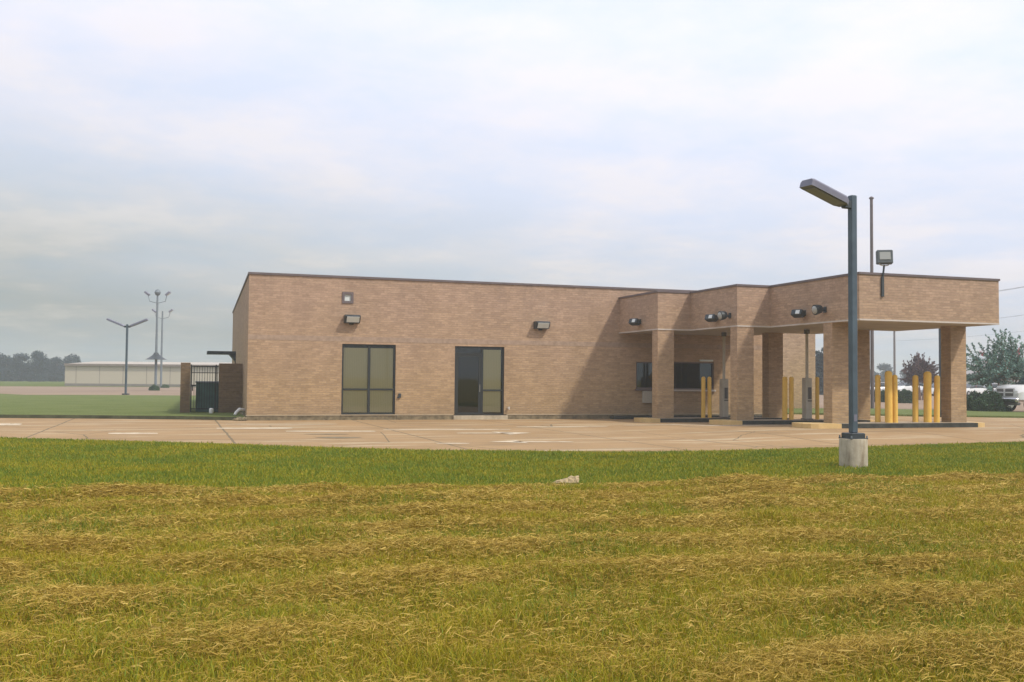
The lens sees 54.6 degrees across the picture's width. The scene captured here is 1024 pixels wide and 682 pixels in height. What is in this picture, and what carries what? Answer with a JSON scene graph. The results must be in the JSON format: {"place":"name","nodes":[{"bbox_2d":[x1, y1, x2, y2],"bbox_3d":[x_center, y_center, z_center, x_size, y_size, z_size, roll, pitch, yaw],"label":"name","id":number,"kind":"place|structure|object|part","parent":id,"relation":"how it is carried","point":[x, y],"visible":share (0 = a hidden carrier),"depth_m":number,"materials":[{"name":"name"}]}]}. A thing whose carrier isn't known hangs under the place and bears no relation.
{"place":"outdoors","nodes":[
{"label":"outdoors","id":0,"kind":"place"},
{"bbox_2d":[0,394,244,416],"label":"lawn","id":1,"kind":"structure","parent":0,"point":[126,405],"depth_m":44.71,"materials":[{"name":"green plant"}]},
{"bbox_2d":[106,318,147,394],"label":"street lamp","id":2,"kind":"object","parent":1,"relation":"on","point":[126,351],"visible":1,"depth_m":70.97,"materials":[{"name":"metal"}]},
{"bbox_2d":[195,381,218,411],"bbox_3d":[-11.764,2.160,38.666,1.120,1.180,0.960,1,-2,-18],"label":"equipment cabinet","id":3,"kind":"object","parent":1,"relation":"on","point":[200,394],"visible":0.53,"depth_m":38.19,"materials":[{"name":"metal"}]},
{"bbox_2d":[180,363,242,412],"bbox_3d":[-11.956,1.847,39.299,2.245,1.910,3.600,1,-2,-18],"label":"brick enclosure","id":4,"kind":"object","parent":1,"relation":"on","point":[229,392],"visible":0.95,"depth_m":37.73,"materials":[{"name":"brown brick"}]},
{"bbox_2d":[0,414,1023,451],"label":"driveway","id":5,"kind":"structure","parent":0,"point":[629,435],"depth_m":26.69,"materials":[{"name":"concrete"}]},
{"bbox_2d":[0,423,19,424],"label":"lane stripe","id":6,"kind":"object","parent":5,"relation":"on","point":[8,424],"visible":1,"depth_m":29.52,"materials":[{"name":"white paint"}]},
{"bbox_2d":[108,433,157,433],"bbox_3d":[-9.759,2.377,25.560,1.200,0.001,0.709,1,-2,-18],"label":"lane stripe","id":7,"kind":"object","parent":5,"relation":"on","point":[132,433],"visible":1,"depth_m":25.46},
{"bbox_2d":[233,417,246,420],"bbox_3d":[-9.243,2.636,33.564,0.509,0.142,0.356,0,-2,20],"label":"rubble","id":8,"kind":"object","parent":5,"relation":"on","point":[240,419],"visible":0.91,"depth_m":33.46,"materials":[{"name":"concrete"}]},
{"bbox_2d":[218,427,287,428],"bbox_3d":[-7.439,2.518,28.672,2.100,0.001,0.817,1,-2,-18],"label":"lane stripe","id":9,"kind":"object","parent":5,"relation":"on","point":[253,428],"visible":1,"depth_m":28.48,"materials":[{"name":"white paint"}]},
{"bbox_2d":[297,431,371,431],"bbox_3d":[-5.006,2.492,27.423,2.484,0.001,0.551,1,-2,-6],"label":"lane stripe","id":10,"kind":"object","parent":5,"relation":"on","point":[334,431],"visible":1,"depth_m":27.26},
{"bbox_2d":[317,437,361,437],"bbox_3d":[-4.576,2.414,25.274,1.250,0.001,2.110,1,-2,-18],"label":"oil stain","id":11,"kind":"object","parent":5,"relation":"on","point":[339,437],"visible":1,"depth_m":24.57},
{"bbox_2d":[384,429,511,429],"bbox_3d":[-1.883,2.579,28.965,3.772,0.001,0.436,1,-2,-8],"label":"lane stripe","id":12,"kind":"object","parent":5,"relation":"on","point":[447,429],"visible":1,"depth_m":28.88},
{"bbox_2d":[437,443,468,443],"bbox_3d":[-1.352,2.344,22.735,0.750,0.001,0.352,1,-2,-18],"label":"lane stripe","id":13,"kind":"object","parent":5,"relation":"on","point":[452,443],"visible":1,"depth_m":22.67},
{"bbox_2d":[497,432,522,433],"bbox_3d":[-0.525,2.526,27.264,1.837,0.001,1.226,0,-2,20],"label":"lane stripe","id":14,"kind":"object","parent":5,"relation":"on","point":[510,432],"visible":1,"depth_m":27.52,"materials":[{"name":"white paint"}]},
{"bbox_2d":[490,440,571,442],"bbox_3d":[0.455,2.391,23.527,2.015,0.001,0.851,0,-2,8],"label":"lane arrow","id":15,"kind":"object","parent":5,"relation":"on","point":[515,441],"visible":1,"depth_m":23.63,"materials":[{"name":"white paint"}]},
{"bbox_2d":[531,426,601,426],"bbox_3d":[1.580,2.689,31.208,2.950,0.015,0.324,1,-2,-10],"label":"lane stripe","id":16,"kind":"object","parent":5,"relation":"on","point":[569,426],"visible":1,"depth_m":31.28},
{"bbox_2d":[232,272,999,422],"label":"brick building","id":17,"kind":"structure","parent":5,"relation":"on","point":[430,349],"depth_m":35.50,"materials":[{"name":"brown brick"}]},
{"bbox_2d":[207,351,235,363],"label":"awning","id":18,"kind":"object","parent":17,"relation":"attached to","point":[232,354],"depth_m":47.79,"materials":[{"name":"metal"}]},
{"bbox_2d":[233,408,244,414],"bbox_3d":[-9.656,2.533,35.360,0.183,0.314,0.690,0,-2,21],"label":"downspout elbow","id":19,"kind":"object","parent":17,"relation":"attached to","point":[238,410],"visible":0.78,"depth_m":35.24,"materials":[{"name":"white metal"}]},
{"bbox_2d":[342,292,353,303],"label":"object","id":20,"kind":"structure","parent":17,"relation":"in","point":[347,297],"depth_m":35.05,"materials":[{"name":"glass"}]},
{"bbox_2d":[344,315,360,324],"bbox_3d":[-5.617,-0.757,34.887,0.540,0.350,0.368,1,-2,-18],"label":"wall light","id":21,"kind":"object","parent":17,"relation":"attached to","point":[351,319],"visible":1,"depth_m":34.78,"materials":[{"name":"metal"}]},
{"bbox_2d":[341,344,395,414],"bbox_3d":[-5.109,1.364,35.279,1.920,2.490,0.100,1,-2,-18],"label":"window","id":22,"kind":"structure","parent":17,"relation":"in","point":[368,374],"depth_m":35.28,"materials":[{"name":"beige glass"}]},
{"bbox_2d":[455,354,480,413],"bbox_3d":[-1.598,1.599,36.401,0.960,2.220,0.119,1,-2,-18],"label":"door","id":23,"kind":"structure","parent":17,"relation":"in","point":[468,366],"depth_m":36.43,"materials":[{"name":"grey glass"}]},
{"bbox_2d":[454,346,503,414],"bbox_3d":[-1.222,1.467,36.579,1.900,2.525,0.100,1,-2,-18],"label":"window","id":24,"kind":"structure","parent":17,"relation":"in","point":[491,387],"depth_m":36.73,"materials":[{"name":"beige glass"}]},
{"bbox_2d":[534,321,549,329],"bbox_3d":[1.124,-0.580,37.140,0.540,0.350,0.368,1,-2,-18],"label":"wall light","id":25,"kind":"object","parent":17,"relation":"attached to","point":[540,325],"visible":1,"depth_m":37.03,"materials":[{"name":"metal"}]},
{"bbox_2d":[628,318,640,325],"bbox_3d":[4.541,-0.697,36.529,0.397,0.260,0.380,3,-3,-43],"label":"flood light","id":26,"kind":"object","parent":17,"relation":"attached to","point":[634,321],"visible":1,"depth_m":36.40,"materials":[{"name":"metal"}]},
{"bbox_2d":[636,362,651,388],"bbox_3d":[5.318,1.342,38.759,1.120,1.050,0.110,1,-2,-18],"label":"window","id":27,"kind":"structure","parent":17,"relation":"in","point":[643,369],"depth_m":38.70,"materials":[{"name":"glass"}]},
{"bbox_2d":[674,362,713,389],"bbox_3d":[7.035,1.379,39.333,2.100,1.090,0.110,1,-2,-18],"label":"window","id":28,"kind":"structure","parent":17,"relation":"in","point":[687,375],"depth_m":39.36,"materials":[{"name":"glass"}]},
{"bbox_2d":[705,314,717,321],"bbox_3d":[6.819,-0.781,33.824,0.397,0.260,0.380,3,-3,-43],"label":"flood light","id":29,"kind":"object","parent":17,"relation":"attached to","point":[711,317],"visible":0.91,"depth_m":33.70,"materials":[{"name":"metal"}]},
{"bbox_2d":[717,311,730,320],"bbox_3d":[7.064,-0.835,33.021,0.444,0.320,0.320,1,-2,-18],"label":"flood light","id":30,"kind":"object","parent":17,"relation":"attached to","point":[722,315],"visible":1,"depth_m":32.91,"materials":[{"name":"metal"}]},
{"bbox_2d":[791,309,805,317],"bbox_3d":[9.024,-0.861,31.210,0.397,0.260,0.380,3,-3,-43],"label":"flood light","id":31,"kind":"object","parent":17,"relation":"attached to","point":[798,313],"visible":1,"depth_m":31.09,"materials":[{"name":"metal"}]},
{"bbox_2d":[812,305,826,314],"bbox_3d":[9.345,-0.943,30.180,0.444,0.320,0.320,1,-2,-18],"label":"flood light","id":32,"kind":"object","parent":17,"relation":"attached to","point":[817,309],"visible":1,"depth_m":30.07,"materials":[{"name":"metal"}]},
{"bbox_2d":[876,250,892,296],"bbox_3d":[10.878,-1.974,28.975,0.450,1.366,0.245,0,-2,9],"label":"flood light","id":33,"kind":"object","parent":17,"relation":"attached to","point":[884,258],"visible":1,"depth_m":28.92,"materials":[{"name":"metal"}]},
{"bbox_2d":[699,425,745,425],"bbox_3d":[7.226,2.685,31.513,3.860,0.032,0.447,1,-2,-10],"label":"lane stripe","id":34,"kind":"object","parent":5,"relation":"on","point":[722,425],"visible":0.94,"depth_m":31.40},
{"bbox_2d":[869,196,873,407],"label":"flag pole","id":35,"kind":"object","parent":5,"relation":"on","point":[871,198],"visible":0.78,"depth_m":54.02,"materials":[{"name":"grey metal"}]},
{"bbox_2d":[939,328,940,416],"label":"street lamp","id":36,"kind":"object","parent":5,"relation":"on","point":[940,365],"visible":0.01,"depth_m":43.37,"materials":[{"name":"metal"}]},
{"bbox_2d":[966,390,984,410],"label":"shrub","id":37,"kind":"object","parent":5,"relation":"on","point":[971,397],"visible":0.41,"depth_m":51.73,"materials":[{"name":"green plant"}]},
{"bbox_2d":[972,389,1011,411],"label":"shrub","id":38,"kind":"object","parent":5,"relation":"on","point":[986,400],"visible":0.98,"depth_m":50.41,"materials":[{"name":"green plant"}]},
{"bbox_2d":[0,381,1023,681],"bbox_3d":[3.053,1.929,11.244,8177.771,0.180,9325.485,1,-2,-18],"label":"ground","id":39,"kind":"structure","parent":0,"point":[24,383],"depth_m":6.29,"materials":[{"name":"green plant"}]},
{"bbox_2d":[0,352,9,379],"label":"tree","id":40,"kind":"object","parent":39,"relation":"on","point":[2,355],"visible":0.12,"depth_m":226.10,"materials":[{"name":"green plant"}]},
{"bbox_2d":[0,357,18,380],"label":"tree","id":41,"kind":"object","parent":39,"relation":"on","point":[6,369],"visible":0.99,"depth_m":219.78,"materials":[{"name":"green plant"}]},
{"bbox_2d":[10,353,30,380],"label":"tree","id":42,"kind":"object","parent":39,"relation":"on","point":[20,369],"visible":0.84,"depth_m":222.94,"materials":[{"name":"green plant"}]},
{"bbox_2d":[23,350,50,381],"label":"tree","id":43,"kind":"object","parent":39,"relation":"on","point":[36,371],"visible":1,"depth_m":221.56,"materials":[{"name":"green plant"}]},
{"bbox_2d":[35,358,51,377],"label":"tree","id":44,"kind":"object","parent":39,"relation":"on","point":[45,373],"visible":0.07,"depth_m":231.08,"materials":[{"name":"green plant"}]},
{"bbox_2d":[46,356,64,381],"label":"tree","id":45,"kind":"object","parent":39,"relation":"on","point":[56,373],"visible":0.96,"depth_m":227.44,"materials":[{"name":"green plant"}]},
{"bbox_2d":[56,360,64,380],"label":"tree","id":46,"kind":"object","parent":39,"relation":"on","point":[62,364],"visible":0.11,"depth_m":235.21,"materials":[{"name":"green plant"}]},
{"bbox_2d":[63,353,80,380],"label":"tree","id":47,"kind":"object","parent":39,"relation":"on","point":[70,358],"visible":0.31,"depth_m":232.13,"materials":[{"name":"green plant"}]},
{"bbox_2d":[0,415,236,419],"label":"lawn kerb","id":48,"kind":"structure","parent":39,"relation":"on","point":[120,417],"depth_m":34.10,"materials":[{"name":"grey concrete"}]},
{"bbox_2d":[148,384,159,390],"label":"shrub","id":49,"kind":"object","parent":39,"relation":"on","point":[153,387],"visible":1,"depth_m":100.28,"materials":[{"name":"green plant"}]},
{"bbox_2d":[0,470,1023,681],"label":"hay","id":50,"kind":"object","parent":39,"relation":"on","point":[380,527],"visible":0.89,"depth_m":7.54,"materials":[{"name":"plant"}]},
{"bbox_2d":[552,476,578,482],"bbox_3d":[0.759,2.019,14.379,0.434,0.104,0.275,-6,10,0],"label":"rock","id":51,"kind":"object","parent":39,"relation":"on","point":[572,479],"visible":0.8,"depth_m":14.33,"materials":[{"name":"beige stone"}]},
{"bbox_2d":[610,415,761,418],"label":"kerb","id":52,"kind":"structure","parent":39,"relation":"on","point":[622,417],"depth_m":38.03,"materials":[{"name":"black paint"}]},
{"bbox_2d":[634,417,788,422],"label":"traffic island","id":53,"kind":"structure","parent":39,"relation":"on","point":[678,419],"depth_m":35.20,"materials":[{"name":"black paint"}]},
{"bbox_2d":[701,377,704,417],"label":"bollard","id":54,"kind":"object","parent":53,"relation":"on","point":[702,397],"visible":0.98,"depth_m":35.90,"materials":[{"name":"yellow metal"}]},
{"bbox_2d":[707,377,711,417],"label":"bollard","id":55,"kind":"object","parent":53,"relation":"on","point":[709,389],"visible":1,"depth_m":36.01,"materials":[{"name":"yellow metal"}]},
{"bbox_2d":[718,332,729,417],"bbox_3d":[7.746,1.238,36.268,0.300,3.131,0.320,1,-2,-18],"label":"teller kiosk","id":56,"kind":"object","parent":53,"relation":"on","point":[723,397],"visible":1,"depth_m":36.15,"materials":[{"name":"metal"}]},
{"bbox_2d":[709,419,873,424],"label":"traffic island","id":57,"kind":"structure","parent":39,"relation":"on","point":[748,422],"depth_m":32.57,"materials":[{"name":"black paint"}]},
{"bbox_2d":[782,377,787,419],"bbox_3d":[9.200,1.927,33.451,0.170,1.459,0.170,1,-2,-18],"label":"bollard","id":58,"kind":"object","parent":57,"relation":"on","point":[784,395],"visible":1,"depth_m":33.38,"materials":[{"name":"yellow metal"}]},
{"bbox_2d":[789,377,793,419],"bbox_3d":[9.449,1.933,33.548,0.150,1.460,0.150,2,-3,-18],"label":"bollard","id":59,"kind":"object","parent":57,"relation":"on","point":[791,398],"visible":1,"depth_m":33.49,"materials":[{"name":"yellow metal"}]},
{"bbox_2d":[801,329,813,419],"bbox_3d":[10.040,1.136,33.769,0.300,3.076,0.320,1,-2,-18],"label":"teller kiosk","id":60,"kind":"object","parent":57,"relation":"on","point":[806,398],"visible":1,"depth_m":33.66,"materials":[{"name":"metal"}]},
{"bbox_2d":[815,377,818,419],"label":"bollard","id":61,"kind":"object","parent":57,"relation":"on","point":[816,398],"visible":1,"depth_m":33.82,"materials":[{"name":"yellow metal"}]},
{"bbox_2d":[815,348,823,394],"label":"tree","id":62,"kind":"object","parent":39,"relation":"on","point":[819,362],"visible":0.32,"depth_m":113.46,"materials":[{"name":"green plant"}]},
{"bbox_2d":[799,178,867,467],"bbox_3d":[5.581,-0.237,17.183,1.321,5.032,0.477,2,-2,-25],"label":"street lamp","id":63,"kind":"object","parent":39,"relation":"on","point":[853,447],"visible":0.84,"depth_m":17.27,"materials":[{"name":"metal"}]},
{"bbox_2d":[874,389,882,401],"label":"shrub","id":64,"kind":"object","parent":39,"relation":"on","point":[881,396],"visible":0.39,"depth_m":74.65,"materials":[{"name":"green plant"}]},
{"bbox_2d":[874,371,884,382],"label":"tree","id":65,"kind":"object","parent":39,"relation":"on","point":[882,379],"visible":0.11,"depth_m":242.77,"materials":[{"name":"green plant"}]},
{"bbox_2d":[877,363,892,381],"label":"tree","id":66,"kind":"object","parent":39,"relation":"on","point":[884,367],"visible":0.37,"depth_m":252.43,"materials":[{"name":"green plant"}]},
{"bbox_2d":[792,421,984,428],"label":"traffic island","id":67,"kind":"structure","parent":39,"relation":"on","point":[823,425],"depth_m":30.21,"materials":[{"name":"black paint"}]},
{"bbox_2d":[875,374,880,421],"bbox_3d":[11.388,1.788,30.889,0.166,1.489,0.166,1,-2,-18],"label":"bollard","id":68,"kind":"object","parent":67,"relation":"on","point":[877,398],"visible":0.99,"depth_m":30.82,"materials":[{"name":"yellow metal"}]},
{"bbox_2d":[885,371,892,422],"bbox_3d":[11.649,1.723,30.682,0.224,1.609,0.224,2,-3,-18],"label":"bollard","id":69,"kind":"object","parent":67,"relation":"on","point":[888,400],"visible":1,"depth_m":30.59,"materials":[{"name":"yellow metal"}]},
{"bbox_2d":[892,375,897,422],"bbox_3d":[11.868,1.787,30.740,0.160,1.489,0.160,1,-2,-18],"label":"bollard","id":70,"kind":"object","parent":67,"relation":"on","point":[895,395],"visible":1,"depth_m":30.68,"materials":[{"name":"yellow metal"}]},
{"bbox_2d":[912,375,918,421],"bbox_3d":[12.746,1.818,31.347,0.180,1.489,0.180,1,-2,-18],"label":"bollard","id":71,"kind":"object","parent":67,"relation":"on","point":[915,412],"visible":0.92,"depth_m":31.28,"materials":[{"name":"yellow metal"}]},
{"bbox_2d":[923,371,931,421],"bbox_3d":[13.076,1.756,31.220,0.236,1.609,0.236,1,-1,-19],"label":"bollard","id":72,"kind":"object","parent":67,"relation":"on","point":[927,388],"visible":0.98,"depth_m":31.13,"materials":[{"name":"yellow metal"}]},
{"bbox_2d":[934,375,939,421],"bbox_3d":[13.380,1.819,31.238,0.176,1.490,0.176,2,-2,-18],"label":"bollard","id":73,"kind":"object","parent":67,"relation":"on","point":[936,398],"visible":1,"depth_m":31.17,"materials":[{"name":"yellow metal"}]},
{"bbox_2d":[898,369,905,383],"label":"tree","id":74,"kind":"object","parent":39,"relation":"on","point":[902,374],"visible":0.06,"depth_m":232.08,"materials":[{"name":"green plant"}]},
{"bbox_2d":[898,388,918,402],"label":"shrub","id":75,"kind":"object","parent":39,"relation":"on","point":[904,395],"visible":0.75,"depth_m":71.07,"materials":[{"name":"green plant"}]},
{"bbox_2d":[0,386,1023,402],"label":"lot","id":76,"kind":"structure","parent":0,"point":[33,390],"depth_m":93.53,"materials":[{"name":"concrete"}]},
{"bbox_2d":[64,361,226,386],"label":"warehouse","id":77,"kind":"structure","parent":76,"relation":"on","point":[108,373],"depth_m":138.41,"materials":[{"name":"metal"}]},
{"bbox_2d":[144,289,170,384],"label":"light mast","id":78,"kind":"object","parent":76,"relation":"on","point":[155,356],"visible":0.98,"depth_m":101.49,"materials":[{"name":"metal"}]},
{"bbox_2d":[152,309,172,386],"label":"light mast","id":79,"kind":"object","parent":76,"relation":"on","point":[162,318],"visible":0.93,"depth_m":125.44,"materials":[{"name":"metal"}]},
{"bbox_2d":[870,383,884,393],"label":"parked car","id":80,"kind":"object","parent":76,"relation":"on","point":[882,386],"visible":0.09,"depth_m":119.33,"materials":[{"name":"silver metal"}]},
{"bbox_2d":[893,331,895,374],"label":"utility pole","id":81,"kind":"object","parent":76,"relation":"on","point":[894,358],"visible":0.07,"depth_m":139.91,"materials":[{"name":"grey wood"}]},
{"bbox_2d":[898,381,922,390],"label":"parked car","id":82,"kind":"object","parent":76,"relation":"on","point":[901,386],"visible":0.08,"depth_m":117.94,"materials":[{"name":"grey metal"}]},
{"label":"windows","id":83,"kind":"part","parent":82,"relation":"part of","materials":[{"name":"grey glass"}]},
{"bbox_2d":[899,351,938,399],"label":"crepe myrtle","id":84,"kind":"object","parent":76,"relation":"on","point":[918,366],"visible":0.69,"depth_m":84.61,"materials":[{"name":"purple plant"}]},
{"bbox_2d":[920,383,933,395],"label":"parked car","id":85,"kind":"object","parent":76,"relation":"on","point":[921,389],"visible":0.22,"depth_m":110.98,"materials":[{"name":"silver metal"}]},
{"bbox_2d":[966,383,985,395],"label":"parked car","id":86,"kind":"object","parent":76,"relation":"on","point":[978,388],"visible":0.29,"depth_m":109.97,"materials":[{"name":"grey metal"}]},
{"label":"windows","id":87,"kind":"part","parent":86,"relation":"part of","materials":[{"name":"grey glass"}]},
{"bbox_2d":[983,384,1000,392],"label":"parked car","id":88,"kind":"object","parent":76,"relation":"on","point":[994,386],"visible":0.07,"depth_m":110.93,"materials":[{"name":"silver metal"}]},
{"bbox_2d":[0,0,1023,381],"label":"sky","id":89,"kind":"structure","parent":0,"point":[187,149],"materials":[{"name":"white"}]},
{"bbox_2d":[787,408,1023,417],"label":"grass strip","id":90,"kind":"object","parent":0,"point":[989,414],"depth_m":45.94,"materials":[{"name":"green plant"}]},
{"bbox_2d":[819,402,1023,411],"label":"side lot","id":91,"kind":"structure","parent":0,"point":[1019,408],"depth_m":61.52,"materials":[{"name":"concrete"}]},
{"bbox_2d":[966,328,1023,390],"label":"crepe myrtle","id":92,"kind":"object","parent":91,"relation":"on","point":[1001,367],"visible":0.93,"depth_m":53.05,"materials":[{"name":"green plant"}]},
{"bbox_2d":[993,377,1023,410],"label":"pickup truck","id":93,"kind":"object","parent":91,"relation":"on","point":[1012,395],"visible":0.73,"depth_m":50.21,"materials":[{"name":"grey metal"}]},
{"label":"windows","id":94,"kind":"part","parent":93,"relation":"part of","materials":[{"name":"grey glass"}]},
{"bbox_2d":[933,362,996,383],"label":"metal building","id":95,"kind":"structure","parent":0,"point":[968,372],"depth_m":232.28,"materials":[{"name":"white metal"}]}
]}

